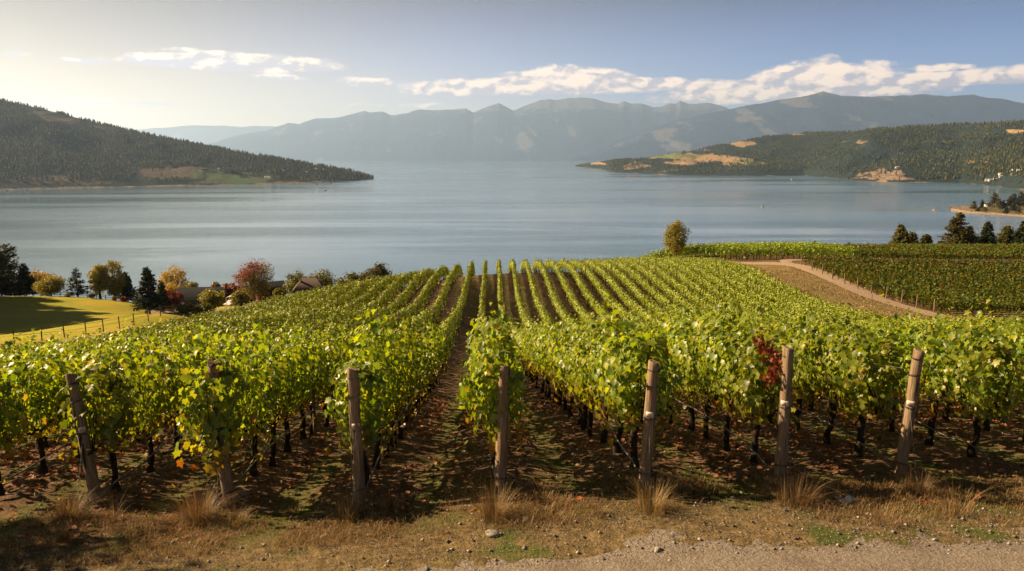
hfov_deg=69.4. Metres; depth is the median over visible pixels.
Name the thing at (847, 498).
stone
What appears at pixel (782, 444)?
wooden end post
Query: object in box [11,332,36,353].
grapevine
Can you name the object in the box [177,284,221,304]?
house
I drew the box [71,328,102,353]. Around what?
grapevine
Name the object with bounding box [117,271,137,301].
spruce tree
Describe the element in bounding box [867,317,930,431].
grapevine
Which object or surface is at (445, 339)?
grapevine
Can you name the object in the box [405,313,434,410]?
grapevine
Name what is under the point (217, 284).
shrub
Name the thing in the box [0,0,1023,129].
sky
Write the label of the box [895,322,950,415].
grapevine
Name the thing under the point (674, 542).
pebbles
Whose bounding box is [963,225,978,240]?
pine tree
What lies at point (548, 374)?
grapevine
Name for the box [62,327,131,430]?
grapevine
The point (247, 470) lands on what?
drip hose
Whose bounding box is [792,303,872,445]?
grapevine
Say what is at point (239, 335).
grapevine
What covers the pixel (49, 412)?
grapevine
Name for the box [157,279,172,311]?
spruce tree
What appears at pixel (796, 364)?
grapevine
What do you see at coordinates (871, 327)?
grapevine
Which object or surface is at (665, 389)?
grapevine
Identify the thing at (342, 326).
grapevine
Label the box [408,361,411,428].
wooden stake
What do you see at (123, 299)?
shrub
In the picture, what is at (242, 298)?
broadleaf tree
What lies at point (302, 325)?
grapevine
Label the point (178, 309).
shrub
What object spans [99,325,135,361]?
grapevine
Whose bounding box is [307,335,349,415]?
grapevine
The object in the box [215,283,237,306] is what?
house wing
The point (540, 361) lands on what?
grapevine
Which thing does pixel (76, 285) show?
spruce tree
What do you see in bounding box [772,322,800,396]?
grapevine
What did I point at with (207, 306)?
shrub
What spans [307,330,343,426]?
grapevine
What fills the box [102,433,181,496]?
drip hose
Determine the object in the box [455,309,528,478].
grapevine
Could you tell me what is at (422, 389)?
grapevine
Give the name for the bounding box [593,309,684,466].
grapevine
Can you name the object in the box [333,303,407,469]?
grapevine
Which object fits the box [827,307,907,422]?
grapevine
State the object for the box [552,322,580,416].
grapevine
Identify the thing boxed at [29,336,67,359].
grapevine
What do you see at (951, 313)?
grapevine
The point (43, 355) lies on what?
grapevine
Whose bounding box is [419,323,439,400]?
grapevine
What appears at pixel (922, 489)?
grass tuft
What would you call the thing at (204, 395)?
grapevine
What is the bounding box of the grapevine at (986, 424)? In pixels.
[957,298,1023,430]
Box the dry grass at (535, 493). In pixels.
[0,468,1023,570]
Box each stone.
[237,490,246,497]
[485,529,499,537]
[654,546,661,551]
[836,495,855,504]
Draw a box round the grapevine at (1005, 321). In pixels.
[995,315,1023,332]
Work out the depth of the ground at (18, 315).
12.24 m
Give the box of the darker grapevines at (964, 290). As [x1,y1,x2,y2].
[802,241,1023,313]
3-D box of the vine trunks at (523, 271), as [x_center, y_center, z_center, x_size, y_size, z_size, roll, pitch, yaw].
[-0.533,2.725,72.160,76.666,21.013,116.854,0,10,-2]
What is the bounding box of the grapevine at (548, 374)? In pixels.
[541,327,563,402]
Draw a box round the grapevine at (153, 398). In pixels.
[118,325,182,472]
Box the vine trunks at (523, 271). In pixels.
[358,267,822,375]
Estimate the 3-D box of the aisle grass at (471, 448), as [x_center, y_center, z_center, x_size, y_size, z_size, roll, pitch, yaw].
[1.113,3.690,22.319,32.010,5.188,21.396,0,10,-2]
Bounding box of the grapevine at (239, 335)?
[222,324,247,352]
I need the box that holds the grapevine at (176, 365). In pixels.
[133,323,211,459]
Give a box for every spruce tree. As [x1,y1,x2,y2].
[10,263,38,295]
[64,267,89,296]
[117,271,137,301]
[130,266,168,313]
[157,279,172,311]
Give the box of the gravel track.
[356,528,1023,570]
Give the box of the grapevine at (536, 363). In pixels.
[527,311,544,392]
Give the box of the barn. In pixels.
[255,280,288,302]
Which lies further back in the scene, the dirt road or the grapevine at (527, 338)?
the dirt road
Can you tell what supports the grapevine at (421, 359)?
on the ground at (18, 315)
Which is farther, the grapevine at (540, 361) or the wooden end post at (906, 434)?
the grapevine at (540, 361)
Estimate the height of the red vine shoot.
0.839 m
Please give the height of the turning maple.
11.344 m
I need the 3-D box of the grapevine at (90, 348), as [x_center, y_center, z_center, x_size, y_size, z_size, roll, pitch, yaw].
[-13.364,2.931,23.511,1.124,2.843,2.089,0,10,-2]
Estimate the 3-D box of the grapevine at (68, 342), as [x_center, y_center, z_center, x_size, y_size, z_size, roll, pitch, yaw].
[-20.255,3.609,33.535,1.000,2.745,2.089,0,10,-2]
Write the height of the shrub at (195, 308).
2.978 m
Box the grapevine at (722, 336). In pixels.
[707,308,741,408]
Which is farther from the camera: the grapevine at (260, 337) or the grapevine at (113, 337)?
the grapevine at (113, 337)
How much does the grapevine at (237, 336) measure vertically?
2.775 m
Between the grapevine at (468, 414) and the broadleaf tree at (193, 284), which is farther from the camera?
the broadleaf tree at (193, 284)
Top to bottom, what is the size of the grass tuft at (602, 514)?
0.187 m
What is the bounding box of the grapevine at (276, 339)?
[262,318,289,356]
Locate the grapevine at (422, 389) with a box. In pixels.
[403,331,430,413]
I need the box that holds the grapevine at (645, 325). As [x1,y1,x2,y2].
[629,316,655,407]
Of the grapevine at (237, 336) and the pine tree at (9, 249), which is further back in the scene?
the pine tree at (9, 249)
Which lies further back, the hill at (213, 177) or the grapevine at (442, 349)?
the hill at (213, 177)
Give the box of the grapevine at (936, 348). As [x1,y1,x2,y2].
[890,297,998,445]
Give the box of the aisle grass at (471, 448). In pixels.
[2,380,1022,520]
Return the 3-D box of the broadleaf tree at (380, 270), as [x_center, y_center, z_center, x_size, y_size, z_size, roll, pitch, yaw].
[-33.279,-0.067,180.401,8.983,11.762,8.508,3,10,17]
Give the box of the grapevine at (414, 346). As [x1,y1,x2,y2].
[394,316,424,428]
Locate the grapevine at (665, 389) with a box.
[635,332,681,415]
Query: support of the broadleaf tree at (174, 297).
on the ground at (18, 315)
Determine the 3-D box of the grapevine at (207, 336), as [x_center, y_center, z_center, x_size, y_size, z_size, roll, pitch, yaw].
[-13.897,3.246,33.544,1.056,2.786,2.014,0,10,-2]
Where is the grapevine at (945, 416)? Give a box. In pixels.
[916,307,983,420]
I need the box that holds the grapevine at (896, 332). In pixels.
[874,325,919,397]
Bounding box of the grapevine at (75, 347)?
[54,337,85,365]
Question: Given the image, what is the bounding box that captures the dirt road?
[729,261,954,319]
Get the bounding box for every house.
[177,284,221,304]
[291,278,326,294]
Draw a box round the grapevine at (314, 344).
[288,320,332,435]
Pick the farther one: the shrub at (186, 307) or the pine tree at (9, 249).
the pine tree at (9, 249)
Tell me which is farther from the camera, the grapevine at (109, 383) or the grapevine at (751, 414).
the grapevine at (751, 414)
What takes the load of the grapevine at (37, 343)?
on the ground at (18, 315)
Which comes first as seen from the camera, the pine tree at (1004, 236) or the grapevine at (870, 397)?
the grapevine at (870, 397)
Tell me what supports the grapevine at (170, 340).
on the ground at (18, 315)
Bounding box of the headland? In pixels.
[951,205,1023,216]
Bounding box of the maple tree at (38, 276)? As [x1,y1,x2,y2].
[28,269,60,295]
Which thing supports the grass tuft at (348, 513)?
on the ground at (18, 315)
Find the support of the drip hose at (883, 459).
attached to the wooden end post at (906, 434)
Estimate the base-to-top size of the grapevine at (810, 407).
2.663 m
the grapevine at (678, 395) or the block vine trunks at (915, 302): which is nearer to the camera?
the grapevine at (678, 395)
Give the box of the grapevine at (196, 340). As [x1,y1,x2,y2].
[167,327,222,446]
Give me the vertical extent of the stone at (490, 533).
0.099 m
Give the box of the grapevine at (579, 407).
[561,327,591,424]
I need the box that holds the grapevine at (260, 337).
[228,328,272,368]
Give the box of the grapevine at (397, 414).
[380,341,422,438]
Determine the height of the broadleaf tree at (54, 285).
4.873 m
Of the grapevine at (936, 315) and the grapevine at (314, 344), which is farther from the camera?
the grapevine at (936, 315)
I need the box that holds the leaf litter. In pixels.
[0,390,1023,549]
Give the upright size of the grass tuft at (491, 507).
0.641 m
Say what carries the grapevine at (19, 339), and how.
on the ground at (18, 315)
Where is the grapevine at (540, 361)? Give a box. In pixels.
[531,323,553,396]
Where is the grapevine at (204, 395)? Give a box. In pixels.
[170,333,267,487]
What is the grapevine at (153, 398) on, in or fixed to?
on the ground at (18, 315)
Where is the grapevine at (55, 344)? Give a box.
[37,328,67,354]
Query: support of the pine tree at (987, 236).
on the ground at (18, 315)
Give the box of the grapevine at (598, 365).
[582,309,663,452]
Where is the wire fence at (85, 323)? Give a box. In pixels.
[12,304,173,343]
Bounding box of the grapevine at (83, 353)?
[54,349,92,401]
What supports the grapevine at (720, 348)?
on the ground at (18, 315)
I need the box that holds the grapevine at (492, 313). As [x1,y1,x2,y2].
[466,302,514,408]
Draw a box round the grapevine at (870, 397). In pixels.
[817,294,917,456]
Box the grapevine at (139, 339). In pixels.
[127,335,152,354]
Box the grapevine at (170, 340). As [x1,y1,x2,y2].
[162,330,188,348]
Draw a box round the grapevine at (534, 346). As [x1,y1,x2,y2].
[526,321,550,388]
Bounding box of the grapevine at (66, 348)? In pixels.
[49,337,85,363]
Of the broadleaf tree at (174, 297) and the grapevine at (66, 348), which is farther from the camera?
the broadleaf tree at (174, 297)
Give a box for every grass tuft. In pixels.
[7,481,121,532]
[91,493,146,524]
[97,474,277,543]
[212,498,259,528]
[293,484,376,522]
[407,478,543,552]
[584,500,612,520]
[609,470,714,527]
[742,464,849,526]
[837,492,925,532]
[870,464,959,506]
[927,477,1008,520]
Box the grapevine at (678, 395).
[642,306,702,424]
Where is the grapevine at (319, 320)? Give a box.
[318,319,336,346]
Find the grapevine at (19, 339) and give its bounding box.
[4,335,29,361]
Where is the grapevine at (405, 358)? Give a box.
[362,317,423,457]
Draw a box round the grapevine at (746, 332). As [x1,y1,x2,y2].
[743,319,779,340]
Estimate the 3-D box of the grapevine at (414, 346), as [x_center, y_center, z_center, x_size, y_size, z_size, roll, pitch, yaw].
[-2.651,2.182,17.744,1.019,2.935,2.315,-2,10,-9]
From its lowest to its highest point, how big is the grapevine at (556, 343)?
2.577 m
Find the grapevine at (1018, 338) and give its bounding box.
[996,315,1023,441]
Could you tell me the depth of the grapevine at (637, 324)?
19.83 m
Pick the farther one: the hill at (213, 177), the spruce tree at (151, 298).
the hill at (213, 177)
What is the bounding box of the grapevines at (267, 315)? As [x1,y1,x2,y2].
[0,254,1023,382]
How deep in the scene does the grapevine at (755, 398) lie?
11.70 m
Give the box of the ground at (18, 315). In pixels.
[0,253,1023,570]
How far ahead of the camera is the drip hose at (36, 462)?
13.22 m
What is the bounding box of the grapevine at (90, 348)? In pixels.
[75,335,113,357]
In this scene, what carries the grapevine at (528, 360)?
on the ground at (18, 315)
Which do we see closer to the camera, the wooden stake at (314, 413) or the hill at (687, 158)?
the wooden stake at (314, 413)
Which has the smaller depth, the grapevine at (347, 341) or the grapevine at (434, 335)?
the grapevine at (347, 341)
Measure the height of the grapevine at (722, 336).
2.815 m
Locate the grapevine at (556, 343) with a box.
[544,322,574,409]
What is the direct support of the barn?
on the ground at (18, 315)
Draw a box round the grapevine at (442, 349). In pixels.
[433,335,443,375]
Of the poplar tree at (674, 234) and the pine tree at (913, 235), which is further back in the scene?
the pine tree at (913, 235)
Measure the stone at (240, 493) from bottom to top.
0.256 m
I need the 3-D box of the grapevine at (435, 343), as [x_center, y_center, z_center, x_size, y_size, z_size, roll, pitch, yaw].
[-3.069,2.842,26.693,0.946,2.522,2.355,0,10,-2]
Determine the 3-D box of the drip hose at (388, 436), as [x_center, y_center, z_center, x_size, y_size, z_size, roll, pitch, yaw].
[-2.895,3.339,28.437,0.102,6.576,34.455,0,10,-2]
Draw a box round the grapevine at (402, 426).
[372,317,415,446]
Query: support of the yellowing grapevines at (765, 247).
on the ground at (18, 315)
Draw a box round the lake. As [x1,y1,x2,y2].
[0,161,1023,302]
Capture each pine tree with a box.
[0,243,22,295]
[0,247,17,295]
[886,224,910,244]
[905,231,919,243]
[918,234,932,243]
[936,212,978,244]
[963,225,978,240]
[974,221,997,244]
[995,225,1014,243]
[1007,221,1023,244]
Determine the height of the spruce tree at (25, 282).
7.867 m
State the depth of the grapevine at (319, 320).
29.68 m
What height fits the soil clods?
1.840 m
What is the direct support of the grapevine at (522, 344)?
on the ground at (18, 315)
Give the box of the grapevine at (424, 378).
[410,315,434,406]
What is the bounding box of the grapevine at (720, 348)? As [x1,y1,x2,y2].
[683,282,776,450]
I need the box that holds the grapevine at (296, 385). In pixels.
[260,332,315,451]
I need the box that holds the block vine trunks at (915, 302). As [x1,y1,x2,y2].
[811,263,1009,315]
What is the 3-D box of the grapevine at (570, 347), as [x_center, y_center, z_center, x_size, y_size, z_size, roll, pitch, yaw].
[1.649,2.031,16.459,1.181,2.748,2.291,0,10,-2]
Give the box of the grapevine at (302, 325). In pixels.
[288,320,309,342]
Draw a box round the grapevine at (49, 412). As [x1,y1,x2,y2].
[1,342,83,473]
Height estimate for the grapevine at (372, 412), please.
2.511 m
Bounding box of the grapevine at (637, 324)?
[626,300,660,382]
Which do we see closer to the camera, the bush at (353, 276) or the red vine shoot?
the red vine shoot
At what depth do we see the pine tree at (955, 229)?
211.57 m
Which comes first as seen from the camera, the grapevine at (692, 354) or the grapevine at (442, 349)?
the grapevine at (692, 354)
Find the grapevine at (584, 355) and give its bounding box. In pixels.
[564,319,615,436]
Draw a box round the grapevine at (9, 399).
[0,341,52,495]
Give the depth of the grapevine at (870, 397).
12.34 m
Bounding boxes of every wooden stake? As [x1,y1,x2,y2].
[311,361,316,435]
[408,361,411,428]
[426,344,428,400]
[445,334,446,372]
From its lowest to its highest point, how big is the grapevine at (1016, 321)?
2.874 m
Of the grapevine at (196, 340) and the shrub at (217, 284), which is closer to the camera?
the grapevine at (196, 340)
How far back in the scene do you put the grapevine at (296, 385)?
15.03 m
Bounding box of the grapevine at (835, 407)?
[813,322,858,417]
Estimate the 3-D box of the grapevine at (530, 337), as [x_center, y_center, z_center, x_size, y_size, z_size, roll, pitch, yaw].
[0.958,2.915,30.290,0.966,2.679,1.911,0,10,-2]
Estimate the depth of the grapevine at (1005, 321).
26.70 m
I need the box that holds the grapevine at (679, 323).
[661,291,726,430]
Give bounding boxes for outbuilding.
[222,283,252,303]
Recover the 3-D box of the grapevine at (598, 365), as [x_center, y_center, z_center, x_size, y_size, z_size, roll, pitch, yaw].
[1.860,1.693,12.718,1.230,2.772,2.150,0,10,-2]
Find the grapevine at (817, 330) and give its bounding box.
[807,321,834,355]
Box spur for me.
[848,145,1023,189]
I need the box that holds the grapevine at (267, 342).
[261,328,274,371]
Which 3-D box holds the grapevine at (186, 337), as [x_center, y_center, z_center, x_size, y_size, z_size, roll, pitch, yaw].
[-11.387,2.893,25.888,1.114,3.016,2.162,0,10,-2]
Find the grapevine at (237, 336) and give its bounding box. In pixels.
[218,329,257,418]
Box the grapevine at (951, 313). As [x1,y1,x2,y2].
[937,304,981,410]
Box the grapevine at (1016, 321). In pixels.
[998,310,1023,349]
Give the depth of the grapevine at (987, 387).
12.55 m
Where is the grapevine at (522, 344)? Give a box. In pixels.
[519,320,534,377]
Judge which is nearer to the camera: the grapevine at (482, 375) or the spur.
the grapevine at (482, 375)
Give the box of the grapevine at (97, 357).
[80,346,123,378]
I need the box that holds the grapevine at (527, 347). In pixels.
[519,324,534,379]
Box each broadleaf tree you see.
[31,275,66,295]
[166,290,183,310]
[185,280,198,286]
[197,288,225,309]
[229,290,251,306]
[279,268,307,293]
[308,268,336,286]
[360,262,391,279]
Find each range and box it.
[137,125,273,144]
[208,98,727,160]
[565,91,1023,161]
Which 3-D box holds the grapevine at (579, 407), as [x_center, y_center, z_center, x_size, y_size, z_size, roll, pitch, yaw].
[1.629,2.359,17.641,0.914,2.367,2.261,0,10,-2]
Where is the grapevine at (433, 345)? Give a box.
[418,330,437,397]
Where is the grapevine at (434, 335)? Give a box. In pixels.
[419,321,444,392]
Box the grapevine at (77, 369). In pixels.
[27,334,113,462]
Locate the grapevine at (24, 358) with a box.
[1,339,40,434]
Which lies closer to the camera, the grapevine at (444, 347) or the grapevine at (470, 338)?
the grapevine at (470, 338)
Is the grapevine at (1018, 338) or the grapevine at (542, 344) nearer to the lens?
the grapevine at (1018, 338)
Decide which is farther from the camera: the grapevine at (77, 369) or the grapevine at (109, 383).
the grapevine at (77, 369)
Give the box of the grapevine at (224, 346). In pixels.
[203,325,245,409]
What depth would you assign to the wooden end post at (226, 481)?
10.88 m
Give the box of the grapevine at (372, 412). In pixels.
[323,337,398,485]
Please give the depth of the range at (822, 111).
21520.68 m
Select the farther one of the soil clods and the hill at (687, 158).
the hill at (687, 158)
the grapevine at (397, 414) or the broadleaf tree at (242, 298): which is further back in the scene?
the broadleaf tree at (242, 298)
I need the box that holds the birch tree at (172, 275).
[156,265,189,290]
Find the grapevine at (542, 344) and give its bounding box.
[528,318,559,397]
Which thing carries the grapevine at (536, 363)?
on the ground at (18, 315)
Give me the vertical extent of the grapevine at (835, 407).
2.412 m
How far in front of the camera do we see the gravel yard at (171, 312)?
150.63 m
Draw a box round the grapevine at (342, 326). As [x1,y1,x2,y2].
[330,324,363,372]
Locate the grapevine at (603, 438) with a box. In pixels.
[572,293,637,442]
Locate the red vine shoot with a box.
[751,327,782,386]
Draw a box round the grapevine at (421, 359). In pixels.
[393,321,433,420]
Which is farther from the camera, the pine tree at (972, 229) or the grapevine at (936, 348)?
the pine tree at (972, 229)
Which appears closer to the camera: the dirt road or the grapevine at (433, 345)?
the grapevine at (433, 345)
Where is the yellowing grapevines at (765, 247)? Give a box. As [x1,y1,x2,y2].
[636,240,860,259]
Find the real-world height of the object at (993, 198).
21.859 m
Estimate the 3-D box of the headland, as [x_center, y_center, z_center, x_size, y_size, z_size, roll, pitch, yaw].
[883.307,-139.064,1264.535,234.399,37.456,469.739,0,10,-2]
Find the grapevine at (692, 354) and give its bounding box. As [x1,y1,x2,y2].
[676,297,749,439]
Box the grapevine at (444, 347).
[432,317,446,383]
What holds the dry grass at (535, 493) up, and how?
on the ground at (18, 315)
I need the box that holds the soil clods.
[2,422,1023,547]
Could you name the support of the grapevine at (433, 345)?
on the ground at (18, 315)
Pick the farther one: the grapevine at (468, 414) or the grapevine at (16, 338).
the grapevine at (16, 338)
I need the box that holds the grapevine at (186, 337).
[174,326,199,356]
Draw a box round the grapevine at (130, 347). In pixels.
[103,318,168,441]
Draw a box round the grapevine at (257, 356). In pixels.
[225,311,289,476]
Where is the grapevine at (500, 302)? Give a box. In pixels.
[469,300,527,440]
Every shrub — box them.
[88,292,95,298]
[120,296,126,301]
[176,305,184,312]
[181,301,191,313]
[189,304,202,314]
[198,303,213,314]
[210,282,220,286]
[226,284,238,294]
[272,288,283,299]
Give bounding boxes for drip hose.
[0,439,77,483]
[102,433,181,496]
[234,392,343,487]
[365,344,453,489]
[488,432,494,475]
[539,368,638,474]
[670,396,773,472]
[791,406,893,467]
[886,408,992,461]
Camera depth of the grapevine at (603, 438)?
14.08 m
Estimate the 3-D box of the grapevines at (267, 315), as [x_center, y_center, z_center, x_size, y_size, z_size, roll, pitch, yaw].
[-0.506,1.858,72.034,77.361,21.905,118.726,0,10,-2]
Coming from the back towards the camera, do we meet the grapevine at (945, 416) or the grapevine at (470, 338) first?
the grapevine at (945, 416)
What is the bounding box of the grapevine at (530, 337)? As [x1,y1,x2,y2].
[523,321,538,383]
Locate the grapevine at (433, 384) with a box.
[427,328,442,388]
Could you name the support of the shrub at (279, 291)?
on the ground at (18, 315)
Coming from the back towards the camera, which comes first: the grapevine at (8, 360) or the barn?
the barn
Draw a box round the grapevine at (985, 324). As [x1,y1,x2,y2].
[963,311,1002,339]
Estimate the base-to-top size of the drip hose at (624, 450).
7.316 m
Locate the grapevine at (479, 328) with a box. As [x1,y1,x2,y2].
[467,313,485,373]
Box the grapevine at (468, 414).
[463,324,513,444]
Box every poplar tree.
[86,263,109,298]
[98,260,127,295]
[661,220,691,255]
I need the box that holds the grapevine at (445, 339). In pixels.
[432,327,448,370]
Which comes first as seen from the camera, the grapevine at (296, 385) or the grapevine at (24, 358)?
the grapevine at (296, 385)
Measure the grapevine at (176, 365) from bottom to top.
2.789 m
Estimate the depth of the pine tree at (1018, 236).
210.39 m
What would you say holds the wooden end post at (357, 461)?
on the ground at (18, 315)
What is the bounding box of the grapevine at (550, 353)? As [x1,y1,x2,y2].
[542,317,572,404]
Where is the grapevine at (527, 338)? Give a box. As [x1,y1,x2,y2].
[523,327,534,382]
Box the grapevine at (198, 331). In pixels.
[192,323,221,407]
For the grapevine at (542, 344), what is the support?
on the ground at (18, 315)
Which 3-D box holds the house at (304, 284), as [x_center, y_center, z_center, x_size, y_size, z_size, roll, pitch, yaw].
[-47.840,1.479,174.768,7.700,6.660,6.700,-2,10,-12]
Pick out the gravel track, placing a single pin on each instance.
(937, 558)
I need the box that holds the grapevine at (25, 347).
[0,338,36,360]
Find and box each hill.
[0,102,372,189]
[575,122,1023,178]
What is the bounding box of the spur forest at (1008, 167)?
[848,139,1023,183]
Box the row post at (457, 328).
[457,313,458,341]
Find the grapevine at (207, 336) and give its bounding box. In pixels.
[196,326,215,345]
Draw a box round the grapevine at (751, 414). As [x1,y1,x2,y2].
[733,320,765,418]
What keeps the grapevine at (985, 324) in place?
on the ground at (18, 315)
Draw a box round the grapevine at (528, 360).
[525,328,541,387]
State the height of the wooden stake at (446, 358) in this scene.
2.151 m
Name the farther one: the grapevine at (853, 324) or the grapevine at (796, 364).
the grapevine at (853, 324)
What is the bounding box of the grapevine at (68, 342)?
[60,334,77,350]
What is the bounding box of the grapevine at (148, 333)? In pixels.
[130,318,179,432]
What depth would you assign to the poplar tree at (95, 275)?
156.23 m
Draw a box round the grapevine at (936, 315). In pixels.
[917,314,951,376]
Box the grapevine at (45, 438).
[0,328,67,446]
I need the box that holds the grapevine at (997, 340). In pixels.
[968,321,1021,407]
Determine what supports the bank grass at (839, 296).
on the ground at (18, 315)
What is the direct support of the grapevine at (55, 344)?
on the ground at (18, 315)
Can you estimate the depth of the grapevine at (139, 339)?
22.69 m
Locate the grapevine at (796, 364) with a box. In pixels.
[772,307,837,431]
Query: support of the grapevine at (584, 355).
on the ground at (18, 315)
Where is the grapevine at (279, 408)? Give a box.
[236,339,303,465]
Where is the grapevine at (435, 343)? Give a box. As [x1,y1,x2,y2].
[423,335,438,379]
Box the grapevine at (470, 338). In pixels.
[460,311,532,434]
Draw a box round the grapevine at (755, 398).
[715,307,801,462]
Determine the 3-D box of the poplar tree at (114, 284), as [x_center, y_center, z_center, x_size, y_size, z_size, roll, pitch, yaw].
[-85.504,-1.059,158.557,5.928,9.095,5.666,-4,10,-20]
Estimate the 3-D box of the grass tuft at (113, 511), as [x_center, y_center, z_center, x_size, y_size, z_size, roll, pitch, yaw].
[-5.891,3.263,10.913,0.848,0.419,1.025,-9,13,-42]
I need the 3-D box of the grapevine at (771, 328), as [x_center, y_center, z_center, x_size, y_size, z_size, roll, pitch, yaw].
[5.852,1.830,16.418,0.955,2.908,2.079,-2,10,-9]
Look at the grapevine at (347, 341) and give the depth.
20.84 m
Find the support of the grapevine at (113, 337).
on the ground at (18, 315)
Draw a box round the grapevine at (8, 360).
[0,347,40,458]
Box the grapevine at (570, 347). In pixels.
[558,319,603,429]
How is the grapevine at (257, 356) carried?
on the ground at (18, 315)
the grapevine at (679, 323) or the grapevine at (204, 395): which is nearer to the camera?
the grapevine at (204, 395)
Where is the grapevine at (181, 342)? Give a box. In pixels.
[145,326,193,413]
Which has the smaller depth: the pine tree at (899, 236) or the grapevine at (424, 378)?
the grapevine at (424, 378)
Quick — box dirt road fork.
[780,259,846,262]
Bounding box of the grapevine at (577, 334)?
[573,314,593,340]
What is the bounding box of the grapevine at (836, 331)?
[822,313,844,374]
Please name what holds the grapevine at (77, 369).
on the ground at (18, 315)
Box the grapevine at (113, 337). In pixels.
[93,336,120,355]
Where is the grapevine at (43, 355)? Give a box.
[20,339,71,377]
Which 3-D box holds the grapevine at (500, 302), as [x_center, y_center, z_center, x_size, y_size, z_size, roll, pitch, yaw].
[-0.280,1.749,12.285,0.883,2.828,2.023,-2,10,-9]
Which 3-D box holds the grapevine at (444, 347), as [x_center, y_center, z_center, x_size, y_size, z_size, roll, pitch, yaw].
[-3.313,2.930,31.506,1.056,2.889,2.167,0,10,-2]
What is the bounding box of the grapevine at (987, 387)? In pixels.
[931,311,1023,457]
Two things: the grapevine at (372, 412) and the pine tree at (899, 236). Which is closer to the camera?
the grapevine at (372, 412)
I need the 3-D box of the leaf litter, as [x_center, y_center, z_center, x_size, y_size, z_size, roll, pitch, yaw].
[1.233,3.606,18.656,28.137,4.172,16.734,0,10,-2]
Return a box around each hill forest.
[0,98,373,182]
[575,119,1023,173]
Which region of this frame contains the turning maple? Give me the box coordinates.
[230,257,275,303]
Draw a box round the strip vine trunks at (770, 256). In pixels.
[708,253,856,259]
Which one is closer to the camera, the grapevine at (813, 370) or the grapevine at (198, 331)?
the grapevine at (813, 370)
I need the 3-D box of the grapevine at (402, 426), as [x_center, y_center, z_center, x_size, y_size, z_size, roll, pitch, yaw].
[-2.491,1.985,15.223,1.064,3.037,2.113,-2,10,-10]
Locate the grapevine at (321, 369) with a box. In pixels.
[280,321,333,439]
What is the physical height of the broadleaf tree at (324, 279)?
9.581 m
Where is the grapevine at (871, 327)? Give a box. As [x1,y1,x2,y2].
[868,322,898,336]
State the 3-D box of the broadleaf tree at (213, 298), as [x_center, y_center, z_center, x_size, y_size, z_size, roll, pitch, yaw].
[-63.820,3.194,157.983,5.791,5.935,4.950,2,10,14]
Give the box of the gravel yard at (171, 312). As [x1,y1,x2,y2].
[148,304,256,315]
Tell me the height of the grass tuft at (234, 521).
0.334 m
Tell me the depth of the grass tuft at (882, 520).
9.54 m
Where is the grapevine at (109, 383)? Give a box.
[57,344,170,493]
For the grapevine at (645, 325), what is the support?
on the ground at (18, 315)
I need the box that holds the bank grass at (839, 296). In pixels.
[736,261,963,318]
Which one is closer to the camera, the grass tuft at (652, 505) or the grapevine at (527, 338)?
the grass tuft at (652, 505)
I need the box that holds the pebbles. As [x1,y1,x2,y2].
[1,487,1023,570]
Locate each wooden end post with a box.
[65,373,102,509]
[207,357,236,522]
[347,368,365,503]
[493,364,509,501]
[638,359,658,498]
[774,346,793,481]
[894,347,924,481]
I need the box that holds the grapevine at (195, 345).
[172,335,214,380]
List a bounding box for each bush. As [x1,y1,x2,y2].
[165,281,180,291]
[330,271,366,293]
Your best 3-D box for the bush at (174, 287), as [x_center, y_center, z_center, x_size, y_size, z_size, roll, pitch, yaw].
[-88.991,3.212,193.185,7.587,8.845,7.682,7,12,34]
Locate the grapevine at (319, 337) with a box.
[313,330,333,360]
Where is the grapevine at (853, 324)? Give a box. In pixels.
[841,303,877,339]
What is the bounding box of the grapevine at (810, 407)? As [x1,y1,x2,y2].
[788,319,846,410]
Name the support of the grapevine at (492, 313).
on the ground at (18, 315)
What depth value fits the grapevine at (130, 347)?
17.20 m
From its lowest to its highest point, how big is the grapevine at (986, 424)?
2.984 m
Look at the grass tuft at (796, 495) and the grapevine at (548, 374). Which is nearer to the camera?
the grass tuft at (796, 495)
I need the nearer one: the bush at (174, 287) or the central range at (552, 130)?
the bush at (174, 287)
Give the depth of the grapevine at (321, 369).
16.17 m
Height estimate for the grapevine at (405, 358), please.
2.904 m
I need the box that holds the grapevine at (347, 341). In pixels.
[325,320,356,403]
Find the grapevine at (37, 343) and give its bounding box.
[15,329,53,355]
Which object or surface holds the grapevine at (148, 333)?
on the ground at (18, 315)
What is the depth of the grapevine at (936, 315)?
21.06 m
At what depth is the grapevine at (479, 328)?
20.93 m
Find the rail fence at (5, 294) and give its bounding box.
[0,292,132,300]
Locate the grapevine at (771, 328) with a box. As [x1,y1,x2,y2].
[750,298,809,424]

